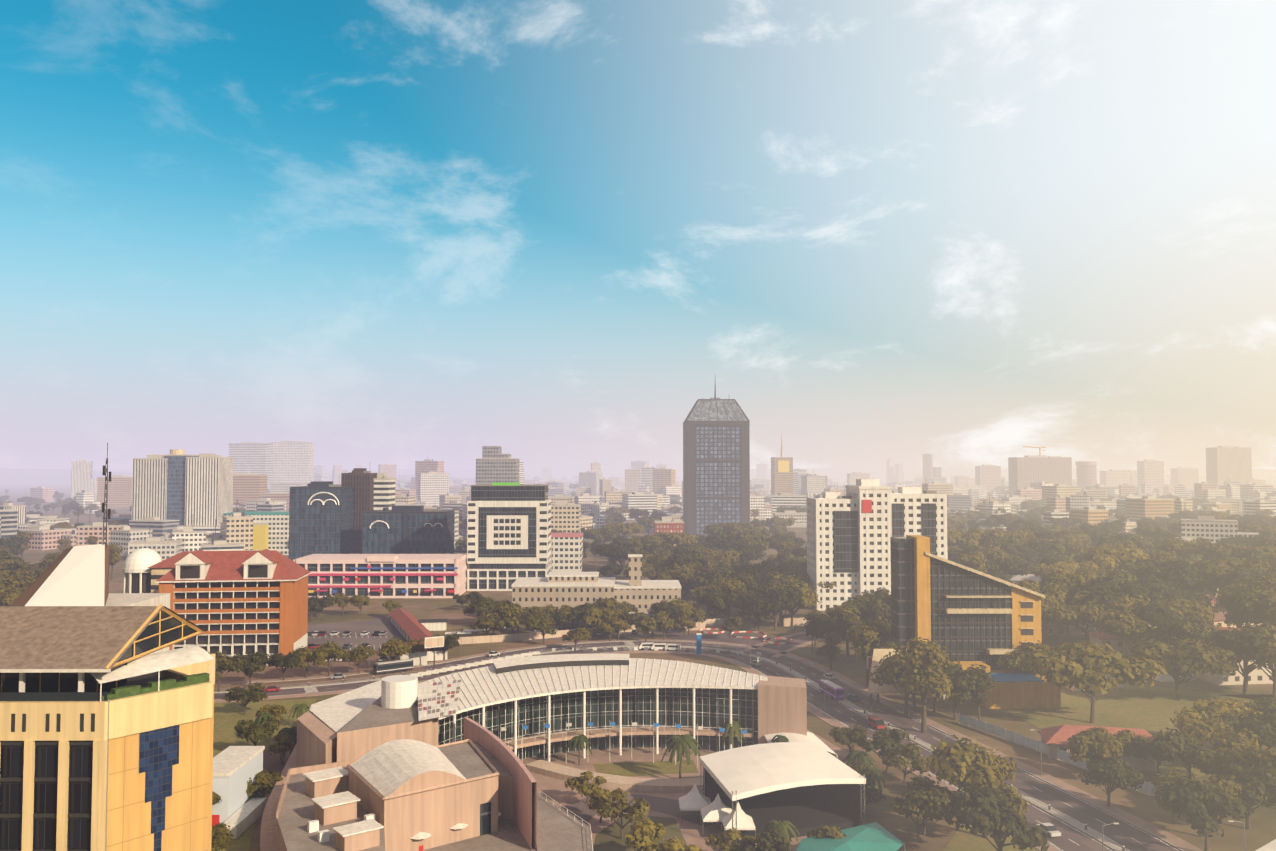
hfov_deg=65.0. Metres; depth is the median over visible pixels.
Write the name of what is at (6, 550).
broad tree
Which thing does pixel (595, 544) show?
tall tree
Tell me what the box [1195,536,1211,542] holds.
tall tree
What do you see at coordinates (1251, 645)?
wide tree
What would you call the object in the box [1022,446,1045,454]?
tower crane
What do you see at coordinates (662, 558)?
broad tree
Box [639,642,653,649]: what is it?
white van
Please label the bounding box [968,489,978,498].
city block
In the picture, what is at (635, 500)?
city block
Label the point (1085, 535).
broad tree
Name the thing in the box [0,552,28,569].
broad tree
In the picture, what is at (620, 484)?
city block
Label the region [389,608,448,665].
stalls and gatehouse
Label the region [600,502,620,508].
city block
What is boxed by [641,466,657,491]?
city block
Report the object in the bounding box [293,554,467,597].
building
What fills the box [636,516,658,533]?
broad tree
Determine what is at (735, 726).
palm
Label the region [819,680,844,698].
purple bus
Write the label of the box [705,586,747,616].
broad tree
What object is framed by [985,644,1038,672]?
broad tree
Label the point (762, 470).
city block
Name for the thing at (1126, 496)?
city block
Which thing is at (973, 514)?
wide tree
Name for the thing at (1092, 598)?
broad tree
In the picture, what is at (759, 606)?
broad tree
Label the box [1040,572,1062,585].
tall tree
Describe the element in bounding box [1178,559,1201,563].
broad tree
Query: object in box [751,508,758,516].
tall tree
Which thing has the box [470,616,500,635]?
broad tree
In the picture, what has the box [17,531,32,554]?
tall tree
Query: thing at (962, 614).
tan office building
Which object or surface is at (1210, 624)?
broad tree
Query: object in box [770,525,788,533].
broad tree
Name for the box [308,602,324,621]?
broad tree
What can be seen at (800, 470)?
city block
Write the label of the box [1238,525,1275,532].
wide tree
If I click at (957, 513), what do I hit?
tall tree
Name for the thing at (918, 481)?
city block
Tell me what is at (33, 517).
city block
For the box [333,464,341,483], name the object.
city block
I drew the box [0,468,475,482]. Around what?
ridge hills
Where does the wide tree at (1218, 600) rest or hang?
on the ground
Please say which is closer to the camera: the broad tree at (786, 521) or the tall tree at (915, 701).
the tall tree at (915, 701)
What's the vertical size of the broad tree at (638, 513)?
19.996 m
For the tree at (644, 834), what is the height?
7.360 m
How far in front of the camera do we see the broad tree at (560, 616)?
367.37 m
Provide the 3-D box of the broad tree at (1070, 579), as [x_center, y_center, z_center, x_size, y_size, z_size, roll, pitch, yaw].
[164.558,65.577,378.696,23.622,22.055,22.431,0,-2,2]
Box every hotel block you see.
[807,492,858,609]
[845,479,891,596]
[891,487,947,559]
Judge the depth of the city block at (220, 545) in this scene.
652.28 m
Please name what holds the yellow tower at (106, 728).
on the ground
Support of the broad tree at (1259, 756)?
on the ground
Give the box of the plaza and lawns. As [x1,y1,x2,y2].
[211,618,1250,850]
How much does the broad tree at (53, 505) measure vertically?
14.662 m
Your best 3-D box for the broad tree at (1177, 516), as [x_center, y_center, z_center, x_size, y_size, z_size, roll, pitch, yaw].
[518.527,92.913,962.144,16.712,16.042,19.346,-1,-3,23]
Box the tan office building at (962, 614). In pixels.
[868,535,1060,711]
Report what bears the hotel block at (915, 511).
on the ground
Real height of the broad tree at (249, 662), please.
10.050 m
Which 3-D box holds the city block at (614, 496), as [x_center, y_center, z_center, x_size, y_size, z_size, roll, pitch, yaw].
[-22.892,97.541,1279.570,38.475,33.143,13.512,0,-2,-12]
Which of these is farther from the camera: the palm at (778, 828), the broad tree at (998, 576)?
the broad tree at (998, 576)
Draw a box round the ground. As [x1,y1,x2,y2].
[0,469,1275,850]
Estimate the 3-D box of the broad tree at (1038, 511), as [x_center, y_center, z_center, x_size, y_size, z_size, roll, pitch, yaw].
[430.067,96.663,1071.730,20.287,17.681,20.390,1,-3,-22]
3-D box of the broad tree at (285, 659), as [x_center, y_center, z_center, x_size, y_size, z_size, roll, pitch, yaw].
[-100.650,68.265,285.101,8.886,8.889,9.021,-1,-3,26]
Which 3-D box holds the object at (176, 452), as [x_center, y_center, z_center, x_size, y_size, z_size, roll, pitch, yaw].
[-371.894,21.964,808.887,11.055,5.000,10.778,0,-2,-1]
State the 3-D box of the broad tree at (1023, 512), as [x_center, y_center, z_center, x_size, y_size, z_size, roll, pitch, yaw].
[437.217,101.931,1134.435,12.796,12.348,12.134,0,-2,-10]
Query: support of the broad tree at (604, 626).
on the ground
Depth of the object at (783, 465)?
1499.98 m
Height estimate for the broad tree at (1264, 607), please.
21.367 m
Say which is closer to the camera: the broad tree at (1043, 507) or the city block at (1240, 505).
the broad tree at (1043, 507)
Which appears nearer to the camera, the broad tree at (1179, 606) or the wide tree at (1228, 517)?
the broad tree at (1179, 606)
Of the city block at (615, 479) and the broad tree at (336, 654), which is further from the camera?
the city block at (615, 479)
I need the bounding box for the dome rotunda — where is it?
[123,548,161,592]
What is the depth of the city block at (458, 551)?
662.07 m
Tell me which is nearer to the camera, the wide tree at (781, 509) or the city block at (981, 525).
the city block at (981, 525)
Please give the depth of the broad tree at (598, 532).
713.65 m
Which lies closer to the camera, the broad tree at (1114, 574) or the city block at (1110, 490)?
the broad tree at (1114, 574)
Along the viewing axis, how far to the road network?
254.56 m
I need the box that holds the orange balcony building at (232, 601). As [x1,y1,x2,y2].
[148,549,310,663]
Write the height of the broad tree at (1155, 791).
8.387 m
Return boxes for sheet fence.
[959,713,1154,795]
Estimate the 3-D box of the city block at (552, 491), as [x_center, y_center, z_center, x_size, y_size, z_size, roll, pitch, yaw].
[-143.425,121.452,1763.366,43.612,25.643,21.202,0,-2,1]
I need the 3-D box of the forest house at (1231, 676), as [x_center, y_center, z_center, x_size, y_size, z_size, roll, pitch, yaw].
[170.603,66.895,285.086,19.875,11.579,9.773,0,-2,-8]
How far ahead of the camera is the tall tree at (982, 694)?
237.45 m
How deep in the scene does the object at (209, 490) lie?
794.37 m
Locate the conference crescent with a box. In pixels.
[296,654,806,766]
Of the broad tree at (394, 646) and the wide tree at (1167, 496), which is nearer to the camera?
the broad tree at (394, 646)
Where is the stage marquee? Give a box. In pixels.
[699,742,865,848]
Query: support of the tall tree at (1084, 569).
on the ground
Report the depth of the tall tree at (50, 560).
498.19 m
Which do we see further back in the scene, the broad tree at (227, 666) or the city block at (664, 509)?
the city block at (664, 509)
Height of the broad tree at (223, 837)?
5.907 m
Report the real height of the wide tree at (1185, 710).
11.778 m
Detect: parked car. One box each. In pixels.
[312,643,321,648]
[318,631,326,635]
[324,643,333,648]
[330,631,338,635]
[342,631,350,635]
[360,631,368,635]
[378,631,386,635]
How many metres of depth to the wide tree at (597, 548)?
595.06 m
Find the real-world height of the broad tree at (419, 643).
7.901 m
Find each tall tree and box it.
[0,550,9,558]
[9,559,28,569]
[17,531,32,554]
[35,503,41,510]
[42,553,59,572]
[43,504,50,514]
[46,551,60,557]
[56,537,70,551]
[60,507,67,517]
[72,504,83,521]
[75,522,83,527]
[85,534,99,544]
[95,509,102,521]
[107,509,114,516]
[107,542,120,579]
[463,518,466,529]
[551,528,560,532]
[583,540,589,557]
[590,539,599,563]
[607,554,618,562]
[610,506,617,514]
[626,564,628,578]
[627,538,643,546]
[676,531,692,545]
[708,522,719,535]
[719,576,743,617]
[735,571,758,617]
[737,565,760,575]
[738,555,748,563]
[741,537,753,554]
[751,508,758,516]
[760,528,770,550]
[767,517,772,526]
[770,517,779,527]
[772,580,785,625]
[779,538,792,552]
[806,607,824,646]
[820,630,844,670]
[823,605,837,619]
[830,601,864,656]
[849,597,869,619]
[849,617,883,686]
[866,585,890,601]
[880,639,901,693]
[893,633,952,732]
[912,685,931,709]
[953,511,963,516]
[955,551,979,568]
[967,673,991,720]
[969,566,983,574]
[1009,526,1019,531]
[1021,529,1031,534]
[1036,556,1059,577]
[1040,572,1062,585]
[1047,516,1061,525]
[1057,583,1076,633]
[1077,566,1095,575]
[1114,513,1125,532]
[1136,520,1151,530]
[1170,617,1205,644]
[1182,539,1197,545]
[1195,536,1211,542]
[1212,513,1224,519]
[1219,584,1257,622]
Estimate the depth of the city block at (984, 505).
1082.07 m
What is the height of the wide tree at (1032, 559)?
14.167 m
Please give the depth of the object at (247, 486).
1291.65 m
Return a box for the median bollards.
[234,646,1124,850]
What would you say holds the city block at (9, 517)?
on the ground
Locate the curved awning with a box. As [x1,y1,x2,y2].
[764,732,837,758]
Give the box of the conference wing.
[260,717,592,850]
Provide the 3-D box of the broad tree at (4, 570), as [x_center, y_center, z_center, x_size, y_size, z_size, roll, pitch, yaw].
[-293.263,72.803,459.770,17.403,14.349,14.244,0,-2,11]
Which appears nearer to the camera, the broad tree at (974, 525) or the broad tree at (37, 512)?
the broad tree at (974, 525)
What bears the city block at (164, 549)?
on the ground
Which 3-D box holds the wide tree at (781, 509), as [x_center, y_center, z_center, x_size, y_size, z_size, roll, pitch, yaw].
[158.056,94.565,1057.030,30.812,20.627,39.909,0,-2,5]
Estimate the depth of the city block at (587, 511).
1029.03 m
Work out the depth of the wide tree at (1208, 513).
970.62 m
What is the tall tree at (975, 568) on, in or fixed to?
on the ground
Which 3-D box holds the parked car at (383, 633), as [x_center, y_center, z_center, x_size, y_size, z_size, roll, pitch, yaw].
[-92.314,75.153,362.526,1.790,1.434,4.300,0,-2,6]
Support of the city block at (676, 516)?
on the ground
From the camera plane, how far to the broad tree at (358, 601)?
411.33 m
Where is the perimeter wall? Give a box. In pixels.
[455,616,742,644]
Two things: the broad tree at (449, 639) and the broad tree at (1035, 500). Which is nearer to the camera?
the broad tree at (449, 639)
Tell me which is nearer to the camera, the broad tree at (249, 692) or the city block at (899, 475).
the broad tree at (249, 692)
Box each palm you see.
[257,712,277,740]
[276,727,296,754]
[288,703,309,718]
[565,734,592,764]
[661,734,701,777]
[717,720,747,748]
[765,819,799,846]
[771,735,788,742]
[843,750,876,766]
[864,767,886,802]
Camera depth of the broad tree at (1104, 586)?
347.08 m
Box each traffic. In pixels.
[264,685,280,691]
[330,673,345,679]
[373,659,412,673]
[486,651,499,656]
[751,660,760,665]
[823,673,834,679]
[847,694,859,701]
[868,716,884,728]
[905,751,922,759]
[1046,823,1060,836]
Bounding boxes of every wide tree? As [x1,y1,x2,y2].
[17,496,34,507]
[233,507,245,511]
[571,484,578,488]
[594,545,621,556]
[597,542,648,574]
[607,507,625,514]
[607,521,644,536]
[650,531,694,552]
[700,535,741,551]
[709,522,755,535]
[720,531,771,546]
[749,525,770,533]
[750,484,765,487]
[773,506,802,511]
[902,481,913,485]
[947,515,964,520]
[947,520,967,528]
[947,527,963,532]
[947,530,980,546]
[948,544,1008,561]
[964,528,1026,543]
[966,510,988,519]
[976,557,1033,579]
[978,514,1013,529]
[980,522,1000,528]
[994,513,1024,529]
[1001,519,1042,531]
[1015,550,1058,573]
[1023,641,1160,722]
[1033,530,1079,542]
[1036,559,1108,576]
[1038,525,1066,533]
[1041,597,1067,622]
[1044,603,1115,647]
[1057,517,1093,525]
[1063,546,1154,575]
[1065,525,1101,531]
[1120,639,1246,697]
[1136,527,1180,538]
[1143,553,1178,560]
[1150,596,1219,619]
[1156,517,1174,525]
[1161,494,1178,498]
[1161,694,1257,728]
[1170,521,1180,532]
[1172,541,1244,559]
[1173,510,1203,518]
[1184,498,1206,505]
[1190,511,1232,518]
[1198,713,1268,745]
[1200,625,1275,699]
[1211,589,1261,609]
[1221,545,1275,566]
[1221,697,1275,719]
[1222,514,1257,522]
[1222,535,1248,545]
[1235,534,1275,543]
[1236,538,1275,549]
[1238,514,1275,522]
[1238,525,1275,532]
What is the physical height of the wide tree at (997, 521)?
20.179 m
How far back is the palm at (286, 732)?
206.89 m
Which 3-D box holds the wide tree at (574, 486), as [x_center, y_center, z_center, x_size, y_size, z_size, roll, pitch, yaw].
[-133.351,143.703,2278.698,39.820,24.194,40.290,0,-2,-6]
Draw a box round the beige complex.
[512,554,681,622]
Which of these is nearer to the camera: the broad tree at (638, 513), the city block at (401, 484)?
the broad tree at (638, 513)
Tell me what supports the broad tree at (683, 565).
on the ground
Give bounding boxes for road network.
[214,615,1202,850]
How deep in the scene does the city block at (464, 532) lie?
867.65 m
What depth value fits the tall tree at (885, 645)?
269.26 m
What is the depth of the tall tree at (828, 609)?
348.60 m
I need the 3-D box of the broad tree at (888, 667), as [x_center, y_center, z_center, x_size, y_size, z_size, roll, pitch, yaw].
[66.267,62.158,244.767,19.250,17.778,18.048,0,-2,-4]
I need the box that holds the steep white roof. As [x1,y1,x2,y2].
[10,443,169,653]
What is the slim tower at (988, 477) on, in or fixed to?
on the ground
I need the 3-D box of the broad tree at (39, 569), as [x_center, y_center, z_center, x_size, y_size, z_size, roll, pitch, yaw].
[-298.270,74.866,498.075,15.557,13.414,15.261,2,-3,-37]
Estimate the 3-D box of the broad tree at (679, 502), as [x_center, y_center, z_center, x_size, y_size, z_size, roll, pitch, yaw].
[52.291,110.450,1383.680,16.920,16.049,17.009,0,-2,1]
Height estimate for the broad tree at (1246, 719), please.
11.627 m
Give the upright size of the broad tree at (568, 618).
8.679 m
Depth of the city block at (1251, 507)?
1086.63 m
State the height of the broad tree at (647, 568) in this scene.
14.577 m
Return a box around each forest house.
[1006,574,1042,585]
[1041,620,1068,635]
[1081,623,1099,631]
[1087,628,1127,647]
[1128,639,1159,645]
[1198,665,1275,684]
[1204,587,1220,595]
[1206,594,1224,611]
[1214,612,1265,626]
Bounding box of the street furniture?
[349,630,1244,850]
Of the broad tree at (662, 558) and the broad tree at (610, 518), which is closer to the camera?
the broad tree at (662, 558)
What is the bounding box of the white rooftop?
[1256,839,1275,850]
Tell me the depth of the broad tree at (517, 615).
367.26 m
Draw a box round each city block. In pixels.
[0,503,25,528]
[0,507,17,536]
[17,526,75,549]
[18,521,50,528]
[26,514,58,523]
[30,486,53,501]
[37,516,69,523]
[61,530,76,547]
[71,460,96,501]
[76,490,99,512]
[76,522,127,545]
[104,514,131,521]
[110,526,152,556]
[128,525,182,559]
[129,517,179,536]
[160,532,184,551]
[163,527,212,537]
[172,528,205,550]
[200,532,258,550]
[206,519,223,543]
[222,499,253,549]
[246,498,286,510]
[257,501,283,510]
[314,465,327,472]
[314,472,328,480]
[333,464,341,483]
[355,463,361,467]
[378,464,396,483]
[395,488,415,495]
[395,494,415,503]
[395,502,420,504]
[398,483,409,488]
[411,477,414,488]
[415,455,443,499]
[416,500,429,505]
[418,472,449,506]
[424,507,458,546]
[439,493,461,508]
[442,501,466,509]
[449,482,466,494]
[451,479,466,484]
[454,544,466,553]
[459,489,469,502]
[462,504,466,536]
[519,462,523,475]
[519,476,524,483]
[526,480,537,483]
[533,476,541,481]
[542,466,551,481]
[546,481,563,487]
[548,487,568,495]
[548,494,574,503]
[564,483,571,489]
[571,493,604,514]
[577,486,590,494]
[578,501,604,516]
[579,471,602,494]
[581,507,596,523]
[581,516,592,527]
[591,462,600,471]
[596,507,630,527]
[599,478,611,495]
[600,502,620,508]
[604,489,630,506]
[605,507,637,519]
[612,477,619,483]
[614,482,624,488]
[622,492,656,514]
[625,468,640,491]
[631,460,648,468]
[639,484,648,493]
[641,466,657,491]
[647,492,662,508]
[653,468,675,493]
[656,464,666,468]
[661,504,682,515]
[662,485,681,500]
[663,495,679,501]
[663,496,669,505]
[671,514,682,519]
[750,489,767,496]
[750,493,771,519]
[750,509,755,519]
[756,463,768,478]
[765,502,770,508]
[771,485,805,511]
[772,510,806,526]
[793,468,806,472]
[793,471,798,494]
[801,474,826,499]
[807,474,824,497]
[808,491,823,497]
[824,487,838,491]
[829,474,835,479]
[830,484,845,488]
[836,477,846,481]
[886,459,894,485]
[889,484,904,489]
[895,463,903,484]
[915,477,922,486]
[922,482,952,507]
[923,453,932,483]
[949,493,971,510]
[949,501,989,521]
[953,487,967,494]
[955,475,971,485]
[958,507,984,511]
[968,477,974,484]
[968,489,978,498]
[972,497,979,504]
[977,495,1010,512]
[978,520,1005,527]
[980,496,1000,501]
[986,508,1014,515]
[987,492,1002,497]
[998,495,1031,503]
[1001,478,1004,485]
[1002,494,1023,516]
[1011,506,1015,514]
[1015,486,1041,499]
[1030,474,1053,488]
[1042,484,1079,506]
[1043,509,1069,526]
[1047,495,1069,511]
[1070,492,1089,511]
[1071,507,1107,525]
[1082,488,1105,498]
[1085,485,1114,498]
[1090,499,1102,504]
[1103,499,1116,513]
[1112,519,1138,531]
[1116,499,1125,518]
[1118,494,1141,498]
[1119,484,1134,495]
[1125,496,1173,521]
[1133,493,1151,495]
[1135,487,1159,494]
[1141,483,1155,495]
[1155,503,1184,525]
[1163,479,1174,494]
[1164,478,1169,483]
[1174,498,1192,511]
[1175,484,1189,497]
[1181,516,1258,542]
[1185,489,1193,494]
[1193,507,1229,512]
[1194,482,1216,499]
[1199,476,1205,482]
[1201,501,1232,513]
[1205,489,1225,497]
[1206,496,1238,512]
[1207,498,1237,513]
[1219,484,1241,499]
[1224,477,1240,485]
[1226,498,1241,510]
[1241,483,1273,501]
[1242,498,1274,505]
[1244,499,1275,514]
[1247,490,1266,499]
[1252,478,1264,484]
[1266,479,1275,483]
[1266,494,1275,499]
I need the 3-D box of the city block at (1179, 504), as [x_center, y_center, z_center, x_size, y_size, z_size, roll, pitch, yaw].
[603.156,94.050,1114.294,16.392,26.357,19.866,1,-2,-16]
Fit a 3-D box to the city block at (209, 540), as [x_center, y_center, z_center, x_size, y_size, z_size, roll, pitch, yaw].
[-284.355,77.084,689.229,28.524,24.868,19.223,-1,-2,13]
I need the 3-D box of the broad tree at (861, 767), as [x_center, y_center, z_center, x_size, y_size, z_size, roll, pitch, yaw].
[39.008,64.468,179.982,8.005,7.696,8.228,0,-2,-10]
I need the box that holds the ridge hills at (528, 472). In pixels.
[328,470,1273,475]
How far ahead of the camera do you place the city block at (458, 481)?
2986.60 m
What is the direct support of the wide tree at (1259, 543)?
on the ground
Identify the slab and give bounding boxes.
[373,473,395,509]
[1008,455,1071,496]
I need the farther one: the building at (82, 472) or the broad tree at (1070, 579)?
the building at (82, 472)
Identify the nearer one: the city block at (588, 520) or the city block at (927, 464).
the city block at (588, 520)
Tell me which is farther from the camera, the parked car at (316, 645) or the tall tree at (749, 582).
the tall tree at (749, 582)
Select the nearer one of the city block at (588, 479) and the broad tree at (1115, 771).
the broad tree at (1115, 771)
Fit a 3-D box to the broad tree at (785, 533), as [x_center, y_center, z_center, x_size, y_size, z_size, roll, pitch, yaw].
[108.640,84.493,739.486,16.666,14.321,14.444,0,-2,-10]
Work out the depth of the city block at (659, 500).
1302.95 m
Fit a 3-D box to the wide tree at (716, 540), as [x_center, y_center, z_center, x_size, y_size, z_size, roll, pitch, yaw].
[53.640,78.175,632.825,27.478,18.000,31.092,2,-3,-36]
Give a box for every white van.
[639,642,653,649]
[651,643,665,649]
[665,643,679,650]
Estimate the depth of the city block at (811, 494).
1631.28 m
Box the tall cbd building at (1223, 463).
[1206,446,1251,486]
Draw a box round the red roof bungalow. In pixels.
[1037,725,1170,771]
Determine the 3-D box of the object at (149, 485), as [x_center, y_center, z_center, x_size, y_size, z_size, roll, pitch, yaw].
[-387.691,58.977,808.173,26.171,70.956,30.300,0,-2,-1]
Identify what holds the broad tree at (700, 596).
on the ground
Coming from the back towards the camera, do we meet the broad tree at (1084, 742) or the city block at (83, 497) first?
the city block at (83, 497)
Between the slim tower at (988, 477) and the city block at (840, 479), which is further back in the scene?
the city block at (840, 479)
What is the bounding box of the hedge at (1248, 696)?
[1223,694,1271,698]
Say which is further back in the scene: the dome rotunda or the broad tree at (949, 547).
the broad tree at (949, 547)
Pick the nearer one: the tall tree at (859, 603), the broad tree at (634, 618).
the tall tree at (859, 603)
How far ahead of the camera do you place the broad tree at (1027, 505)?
1234.03 m
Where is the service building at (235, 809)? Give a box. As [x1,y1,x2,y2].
[212,746,266,838]
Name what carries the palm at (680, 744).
on the plaza and lawns
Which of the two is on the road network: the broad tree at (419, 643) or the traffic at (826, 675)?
the traffic at (826, 675)
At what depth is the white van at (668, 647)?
331.38 m
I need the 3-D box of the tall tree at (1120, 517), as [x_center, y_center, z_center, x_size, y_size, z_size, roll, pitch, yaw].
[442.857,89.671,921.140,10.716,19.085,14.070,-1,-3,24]
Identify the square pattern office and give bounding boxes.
[467,483,550,590]
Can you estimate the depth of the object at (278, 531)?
694.12 m
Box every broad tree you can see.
[0,500,13,504]
[0,534,24,551]
[0,540,22,554]
[0,547,12,555]
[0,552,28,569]
[0,556,8,570]
[0,568,13,572]
[0,569,35,584]
[0,573,29,587]
[0,583,29,605]
[20,563,48,581]
[22,500,32,508]
[26,511,43,515]
[32,498,45,503]
[49,502,60,512]
[49,522,74,528]
[52,493,63,498]
[58,501,75,516]
[82,504,96,511]
[108,518,127,523]
[108,519,131,525]
[211,826,237,850]
[215,651,243,691]
[222,682,265,714]
[232,649,271,681]
[233,716,275,745]
[255,701,287,733]
[266,649,299,679]
[295,647,324,677]
[308,593,332,617]
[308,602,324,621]
[310,643,348,676]
[331,593,353,614]
[344,643,375,673]
[348,594,370,614]
[379,636,409,660]
[382,600,402,609]
[406,639,423,650]
[429,631,457,659]
[454,508,462,514]
[455,537,466,551]
[459,518,465,527]
[460,597,490,616]
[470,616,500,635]
[484,600,504,612]
[506,608,527,631]
[520,605,539,629]
[525,611,552,625]
[529,615,563,644]
[535,604,557,613]
[545,610,567,623]
[548,607,572,627]
[560,603,581,625]
[560,627,586,650]
[565,604,601,627]
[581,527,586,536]
[585,525,618,544]
[588,607,610,625]
[595,536,610,543]
[596,562,624,576]
[597,620,621,640]
[604,513,626,524]
[604,616,632,639]
[607,610,638,636]
[608,608,629,635]
[610,598,632,611]
[611,536,630,543]
[617,541,627,564]
[625,556,648,563]
[626,508,648,520]
[627,533,652,542]
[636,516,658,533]
[641,539,670,554]
[642,549,657,558]
[642,561,665,578]
[643,554,677,565]
[649,511,668,518]
[649,599,674,616]
[651,566,700,585]
[654,605,677,628]
[665,554,709,571]
[667,505,681,513]
[669,598,695,607]
[670,500,681,505]
[672,605,705,634]
[672,615,696,638]
[676,562,704,592]
[689,533,709,546]
[690,554,717,564]
[693,585,719,618]
[697,562,736,586]
[702,547,740,566]
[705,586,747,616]
[706,603,726,618]
[717,572,771,585]
[718,560,743,566]
[728,542,762,563]
[729,563,758,570]
[744,561,765,565]
[744,592,779,630]
[750,519,767,526]
[753,582,802,630]
[756,561,789,573]
[762,560,801,574]
[765,534,794,551]
[765,569,802,583]
[765,578,804,613]
[768,551,794,561]
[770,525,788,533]
[772,583,819,628]
[774,515,793,526]
[775,530,796,537]
[780,546,806,556]
[781,555,806,562]
[784,558,806,568]
[789,582,814,613]
[792,537,804,547]
[797,566,841,588]
[803,612,855,658]
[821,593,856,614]
[832,723,869,751]
[844,629,865,648]
[844,759,877,787]
[851,617,891,647]
[855,590,890,620]
[875,641,953,715]
[902,774,961,834]
[929,663,997,719]
[942,735,1048,833]
[947,544,958,563]
[948,546,979,565]
[963,520,980,530]
[963,775,1055,850]
[972,534,1003,549]
[980,571,1006,583]
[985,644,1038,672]
[986,508,1001,512]
[996,540,1038,553]
[1010,581,1072,605]
[1017,510,1028,515]
[1018,501,1036,510]
[1029,498,1041,505]
[1030,508,1051,519]
[1036,505,1052,515]
[1046,571,1107,628]
[1057,530,1092,543]
[1058,534,1083,545]
[1067,727,1126,759]
[1070,577,1154,608]
[1077,587,1151,608]
[1080,522,1110,531]
[1083,531,1107,544]
[1083,753,1140,806]
[1093,538,1127,546]
[1096,566,1139,581]
[1099,519,1125,533]
[1099,539,1136,553]
[1101,609,1156,629]
[1109,596,1173,617]
[1110,610,1169,644]
[1114,509,1125,514]
[1114,731,1146,754]
[1120,600,1194,619]
[1131,732,1173,774]
[1136,518,1164,528]
[1145,773,1186,824]
[1150,535,1186,548]
[1154,607,1220,644]
[1157,769,1236,836]
[1160,782,1256,850]
[1166,518,1180,523]
[1167,726,1230,776]
[1168,514,1186,519]
[1170,589,1215,602]
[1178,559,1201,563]
[1193,742,1266,773]
[1201,504,1218,508]
[1202,618,1275,693]
[1206,759,1275,829]
[1219,706,1275,743]
[1222,733,1268,769]
[1231,590,1275,626]
[1234,739,1275,796]
[1250,526,1275,535]
[1254,509,1273,515]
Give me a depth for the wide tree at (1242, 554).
490.73 m
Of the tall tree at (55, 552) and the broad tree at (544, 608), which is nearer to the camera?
the broad tree at (544, 608)
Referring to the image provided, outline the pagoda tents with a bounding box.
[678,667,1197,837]
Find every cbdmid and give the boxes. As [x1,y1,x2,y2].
[953,484,986,498]
[1100,469,1136,486]
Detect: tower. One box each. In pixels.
[0,604,214,850]
[341,468,376,553]
[476,446,519,483]
[683,383,749,534]
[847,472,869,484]
[975,465,1000,492]
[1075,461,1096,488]
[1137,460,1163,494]
[1170,467,1198,489]
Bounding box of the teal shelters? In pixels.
[796,822,904,850]
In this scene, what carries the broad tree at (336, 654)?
on the ground
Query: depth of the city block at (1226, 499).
1354.42 m
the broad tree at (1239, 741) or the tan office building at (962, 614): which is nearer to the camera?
the broad tree at (1239, 741)
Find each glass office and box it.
[289,481,353,560]
[362,505,454,553]
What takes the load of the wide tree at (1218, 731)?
on the ground
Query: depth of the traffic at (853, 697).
260.31 m

